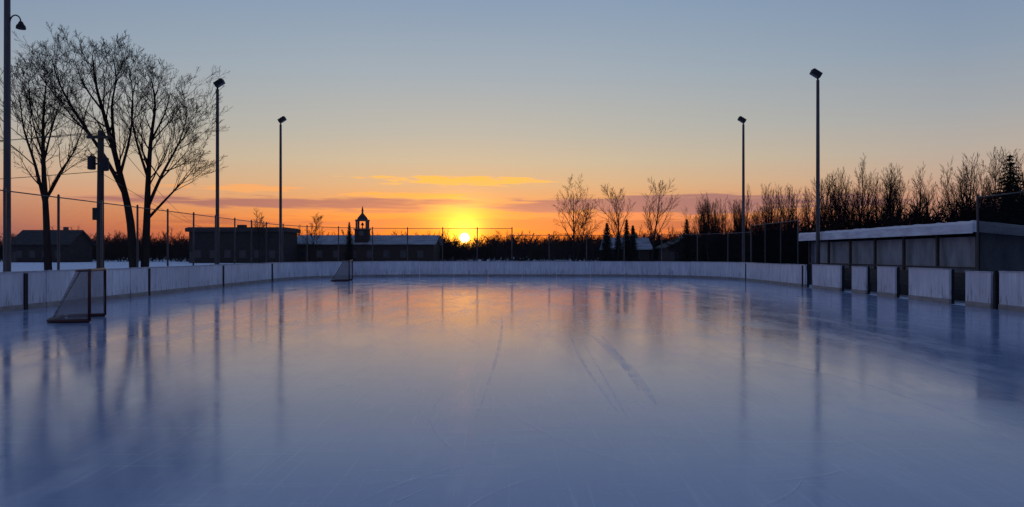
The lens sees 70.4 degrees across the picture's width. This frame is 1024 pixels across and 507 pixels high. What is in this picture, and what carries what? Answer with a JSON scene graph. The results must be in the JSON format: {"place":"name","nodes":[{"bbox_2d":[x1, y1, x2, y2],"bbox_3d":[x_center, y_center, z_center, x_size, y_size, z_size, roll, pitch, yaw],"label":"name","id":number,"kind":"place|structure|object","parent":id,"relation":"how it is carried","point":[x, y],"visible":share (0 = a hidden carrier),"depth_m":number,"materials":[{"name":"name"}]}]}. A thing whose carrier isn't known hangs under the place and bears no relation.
{"place":"outdoors","nodes":[
{"label":"outdoors","id":0,"kind":"place"},
{"bbox_2d":[11,233,91,261],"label":"walls","id":1,"kind":"structure","parent":0,"point":[71,247],"depth_m":140.00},
{"bbox_2d":[12,252,15,261],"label":"door","id":2,"kind":"structure","parent":1,"relation":"attached to","point":[13,256],"depth_m":139.96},
{"bbox_2d":[16,251,60,257],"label":"windows","id":3,"kind":"structure","parent":1,"relation":"attached to","point":[31,254],"depth_m":139.98,"materials":[{"name":"black glass"}]},
{"bbox_2d":[11,227,95,245],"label":"roof","id":4,"kind":"structure","parent":1,"relation":"on","point":[36,234],"depth_m":141.86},
{"bbox_2d":[189,232,296,262],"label":"walls","id":5,"kind":"structure","parent":0,"point":[289,248],"depth_m":130.00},
{"bbox_2d":[189,252,194,262],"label":"door","id":6,"kind":"structure","parent":5,"relation":"attached to","point":[190,258],"depth_m":129.96,"materials":[{"name":"brown wood"}]},
{"bbox_2d":[194,250,274,257],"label":"windows","id":7,"kind":"structure","parent":5,"relation":"attached to","point":[226,252],"depth_m":129.98,"materials":[{"name":"black glass"}]},
{"bbox_2d":[185,225,300,232],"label":"roof","id":8,"kind":"structure","parent":5,"relation":"on","point":[240,229],"depth_m":129.50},
{"bbox_2d":[0,256,998,309],"bbox_3d":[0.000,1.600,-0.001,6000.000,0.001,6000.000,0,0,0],"label":"snow ground","id":9,"kind":"structure","parent":0,"point":[24,266],"depth_m":102.27,"materials":[{"name":"white snow"}]},
{"bbox_2d":[3,0,25,271],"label":"floodlight pole","id":10,"kind":"object","parent":9,"relation":"on","point":[20,25],"visible":0.82,"depth_m":22.24,"materials":[{"name":"metal"}]},
{"bbox_2d":[0,42,113,269],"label":"bare tree","id":11,"kind":"object","parent":9,"relation":"on","point":[43,188],"visible":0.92,"depth_m":33.87,"materials":[{"name":"brown plant"}]},
{"bbox_2d":[11,22,173,267],"bbox_3d":[-21.009,-4.933,36.331,6.799,13.410,7.115,0,0,-34],"label":"bare tree","id":12,"kind":"object","parent":9,"relation":"on","point":[118,175],"visible":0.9,"depth_m":35.83,"materials":[{"name":"brown plant"}]},
{"bbox_2d":[86,130,109,267],"bbox_3d":[-17.000,-1.724,29.919,0.960,6.701,0.462,0,0,0],"label":"utility pole","id":13,"kind":"object","parent":9,"relation":"on","point":[102,163],"visible":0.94,"depth_m":29.87,"materials":[{"name":"brown wood"}]},
{"bbox_2d":[0,132,206,228],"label":"power lines","id":14,"kind":"object","parent":13,"relation":"attached to","point":[77,173],"visible":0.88,"depth_m":30.12,"materials":[{"name":"paint"}]},
{"bbox_2d":[86,48,232,266],"bbox_3d":[-17.631,-4.344,36.275,6.706,12.166,8.982,0,0,-23],"label":"bare tree","id":15,"kind":"object","parent":9,"relation":"on","point":[148,197],"visible":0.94,"depth_m":36.42,"materials":[{"name":"brown plant"}]},
{"bbox_2d":[213,78,224,263],"bbox_3d":[-15.341,-3.760,38.083,0.545,10.787,0.359,0,0,0],"label":"floodlight pole","id":16,"kind":"object","parent":9,"relation":"on","point":[221,82],"visible":0.62,"depth_m":38.03,"materials":[{"name":"metal"}]},
{"bbox_2d":[0,187,512,271],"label":"chain link fence","id":17,"kind":"object","parent":9,"relation":"on","point":[137,219],"visible":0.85,"depth_m":32.07,"materials":[{"name":"metal"}]},
{"bbox_2d":[245,208,273,261],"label":"bare tree","id":18,"kind":"object","parent":9,"relation":"on","point":[258,228],"visible":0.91,"depth_m":98.16,"materials":[{"name":"brown plant"}]},
{"bbox_2d":[277,116,286,261],"bbox_3d":[-15.341,-3.751,48.483,0.545,10.787,0.359,0,0,0],"label":"floodlight pole","id":19,"kind":"object","parent":9,"relation":"on","point":[282,119],"visible":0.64,"depth_m":48.43,"materials":[{"name":"metal"}]},
{"bbox_2d":[299,212,325,261],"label":"bare tree","id":20,"kind":"object","parent":9,"relation":"on","point":[318,225],"visible":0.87,"depth_m":95.25,"materials":[{"name":"brown plant"}]},
{"bbox_2d":[343,222,355,260],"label":"spruce tree","id":21,"kind":"object","parent":9,"relation":"on","point":[348,250],"visible":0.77,"depth_m":117.85,"materials":[{"name":"green plant"}]},
{"bbox_2d":[0,224,725,261],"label":"distant treeline","id":22,"kind":"object","parent":9,"relation":"on","point":[497,248],"visible":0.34,"depth_m":158.78,"materials":[{"name":"black plant"}]},
{"bbox_2d":[297,206,441,261],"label":"clock tower hall","id":23,"kind":"structure","parent":9,"relation":"on","point":[431,252],"depth_m":139.00,"materials":[{"name":"brown brick"}]},
{"bbox_2d":[299,250,422,257],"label":"windows","id":24,"kind":"structure","parent":23,"relation":"in","point":[387,252],"depth_m":138.97,"materials":[{"name":"black glass"}]},
{"bbox_2d":[553,174,597,260],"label":"bare tree","id":25,"kind":"object","parent":9,"relation":"on","point":[570,211],"visible":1,"depth_m":82.44,"materials":[{"name":"brown plant"}]},
{"bbox_2d":[569,199,602,260],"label":"bare tree","id":26,"kind":"object","parent":9,"relation":"on","point":[583,230],"visible":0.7,"depth_m":87.64,"materials":[{"name":"brown plant"}]},
{"bbox_2d":[597,223,615,260],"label":"spruce tree","id":27,"kind":"object","parent":9,"relation":"on","point":[606,236],"visible":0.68,"depth_m":87.77,"materials":[{"name":"green plant"}]},
{"bbox_2d":[593,185,635,260],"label":"bare tree","id":28,"kind":"object","parent":9,"relation":"on","point":[616,211],"visible":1,"depth_m":83.62,"materials":[{"name":"brown plant"}]},
{"bbox_2d":[613,232,623,260],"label":"spruce tree","id":29,"kind":"object","parent":9,"relation":"on","point":[616,249],"visible":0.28,"depth_m":93.84,"materials":[{"name":"green plant"}]},
{"bbox_2d":[619,220,633,260],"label":"spruce tree","id":30,"kind":"object","parent":9,"relation":"on","point":[628,254],"visible":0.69,"depth_m":89.83,"materials":[{"name":"green plant"}]},
{"bbox_2d":[511,231,750,270],"bbox_3d":[8.489,0.090,51.792,17.089,3.110,4.127,0,0,27],"label":"chain link fence","id":31,"kind":"object","parent":9,"relation":"on","point":[549,249],"visible":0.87,"depth_m":53.58,"materials":[{"name":"metal"}]},
{"bbox_2d":[628,225,639,260],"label":"spruce tree","id":32,"kind":"object","parent":9,"relation":"on","point":[633,238],"visible":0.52,"depth_m":91.84,"materials":[{"name":"green plant"}]},
{"bbox_2d":[640,176,678,260],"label":"bare tree","id":33,"kind":"object","parent":9,"relation":"on","point":[653,209],"visible":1,"depth_m":83.23,"materials":[{"name":"brown plant"}]},
{"bbox_2d":[673,219,696,261],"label":"spruce tree","id":34,"kind":"object","parent":9,"relation":"on","point":[686,244],"visible":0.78,"depth_m":99.80,"materials":[{"name":"green plant"}]},
{"bbox_2d":[696,223,716,261],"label":"spruce tree","id":35,"kind":"object","parent":9,"relation":"on","point":[704,253],"visible":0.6,"depth_m":99.74,"materials":[{"name":"green plant"}]},
{"bbox_2d":[688,199,730,261],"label":"bare tree","id":36,"kind":"object","parent":9,"relation":"on","point":[700,226],"visible":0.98,"depth_m":90.44,"materials":[{"name":"brown plant"}]},
{"bbox_2d":[737,116,746,261],"bbox_3d":[15.341,-3.751,48.483,0.545,10.787,0.359,0,0,0],"label":"floodlight pole","id":37,"kind":"object","parent":9,"relation":"on","point":[741,119],"visible":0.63,"depth_m":48.43,"materials":[{"name":"metal"}]},
{"bbox_2d":[751,219,798,263],"bbox_3d":[15.203,-0.118,42.352,0.114,3.510,7.583,0,0,0],"label":"windscreen fence","id":38,"kind":"object","parent":9,"relation":"on","point":[776,243],"visible":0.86,"depth_m":41.83,"materials":[{"name":"fabric"}]},
{"bbox_2d":[809,68,822,263],"bbox_3d":[14.841,-3.687,35.483,0.545,10.637,0.359,0,0,0],"label":"floodlight pole","id":39,"kind":"object","parent":9,"relation":"on","point":[815,73],"visible":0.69,"depth_m":35.43,"materials":[{"name":"metal"}]},
{"bbox_2d":[649,147,1023,263],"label":"bare woodland","id":40,"kind":"object","parent":9,"relation":"on","point":[836,217],"visible":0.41,"depth_m":73.98,"materials":[{"name":"brown plant"}]},
{"bbox_2d":[799,220,998,304],"bbox_3d":[16.750,0.267,28.915,4.100,2.717,18.830,0,0,0],"label":"players bench shelter","id":41,"kind":"object","parent":9,"relation":"on","point":[950,245],"visible":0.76,"depth_m":28.79,"materials":[{"name":"grey wood"}]},
{"bbox_2d":[976,191,1023,303],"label":"windscreen fence","id":42,"kind":"object","parent":9,"relation":"on","point":[999,232],"visible":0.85,"depth_m":22.65,"materials":[{"name":"metal"}]},
{"bbox_2d":[989,155,1023,194],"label":"spruce tree","id":43,"kind":"object","parent":9,"relation":"on","point":[1008,187],"visible":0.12,"depth_m":41.95,"materials":[{"name":"green plant"}]},
{"bbox_2d":[0,276,1023,506],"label":"rink ice","id":44,"kind":"structure","parent":0,"point":[511,391],"depth_m":8.09,"materials":[{"name":"ice"}]},
{"bbox_2d":[47,268,105,322],"bbox_3d":[-10.609,0.988,17.642,1.028,1.254,1.889,0,0,-19],"label":"hockey goal","id":45,"kind":"object","parent":44,"relation":"on","point":[89,314],"visible":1,"depth_m":17.04,"materials":[{"name":"white fabric"}]},
{"bbox_2d":[331,260,352,280],"bbox_3d":[-10.202,1.011,43.438,1.178,1.254,1.901,0,0,-6],"label":"hockey goal","id":46,"kind":"object","parent":44,"relation":"on","point":[339,274],"visible":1,"depth_m":42.68,"materials":[{"name":"white fabric"}]},
{"bbox_2d":[0,261,1023,311],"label":"rink boards","id":47,"kind":"object","parent":44,"relation":"on","point":[23,290],"visible":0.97,"depth_m":31.93,"materials":[{"name":"paint"}]},
{"bbox_2d":[0,0,1023,247],"label":"sky","id":48,"kind":"structure","parent":0,"point":[411,113],"materials":[{"name":"blue"}]},
{"bbox_2d":[603,249,649,260],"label":"walls","id":49,"kind":"structure","parent":0,"point":[645,255],"depth_m":124.00,"materials":[{"name":"brown brick"}]},
{"bbox_2d":[600,234,652,249],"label":"roof","id":50,"kind":"structure","parent":49,"relation":"on","point":[645,242],"depth_m":125.55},
{"bbox_2d":[658,236,698,260],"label":"walls","id":51,"kind":"structure","parent":0,"point":[666,253],"depth_m":116.79,"materials":[{"name":"grey brick"}]},
{"bbox_2d":[669,252,674,260],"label":"door","id":52,"kind":"structure","parent":51,"relation":"attached to","point":[672,255],"depth_m":115.96,"materials":[{"name":"brown wood"}]},
{"bbox_2d":[655,235,701,248],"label":"roof","id":53,"kind":"structure","parent":51,"relation":"on","point":[664,245],"depth_m":118.46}
]}

